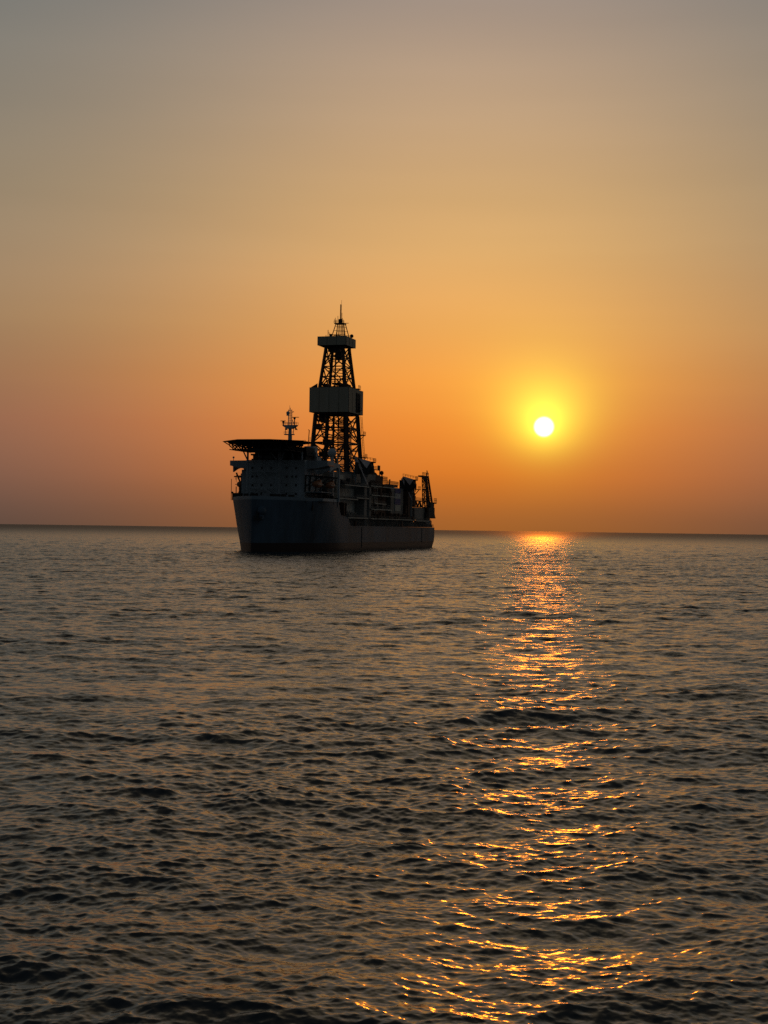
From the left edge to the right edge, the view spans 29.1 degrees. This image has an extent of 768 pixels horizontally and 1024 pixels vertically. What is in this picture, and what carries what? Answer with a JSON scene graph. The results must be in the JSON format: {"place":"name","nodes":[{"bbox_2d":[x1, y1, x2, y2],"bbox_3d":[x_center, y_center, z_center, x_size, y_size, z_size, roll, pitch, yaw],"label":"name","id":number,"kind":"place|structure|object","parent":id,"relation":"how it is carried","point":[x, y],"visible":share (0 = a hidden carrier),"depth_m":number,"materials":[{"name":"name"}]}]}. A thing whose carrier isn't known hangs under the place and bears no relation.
{"place":"outdoors","nodes":[
{"label":"outdoors","id":0,"kind":"place"},
{"bbox_2d":[0,524,767,1023],"bbox_3d":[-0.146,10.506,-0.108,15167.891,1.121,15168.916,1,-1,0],"label":"sea","id":1,"kind":"structure","parent":0,"point":[458,776],"depth_m":61.37,"materials":[{"name":"black liquid"}]},
{"bbox_2d":[223,301,436,551],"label":"drill ship","id":2,"kind":"object","parent":1,"relation":"on","point":[281,503],"visible":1,"depth_m":650.58,"materials":[{"name":"paint"}]},
{"bbox_2d":[311,480,322,487],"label":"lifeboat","id":3,"kind":"object","parent":2,"relation":"hanging from","point":[317,484],"visible":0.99,"depth_m":614.16,"materials":[{"name":"orange plastic"}]},
{"bbox_2d":[324,481,334,488],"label":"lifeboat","id":4,"kind":"object","parent":2,"relation":"hanging from","point":[330,485],"visible":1,"depth_m":626.96,"materials":[{"name":"orange plastic"}]},
{"bbox_2d":[0,0,767,534],"label":"sky","id":5,"kind":"structure","parent":0,"point":[539,228],"materials":[{"name":"orange"}]}
]}

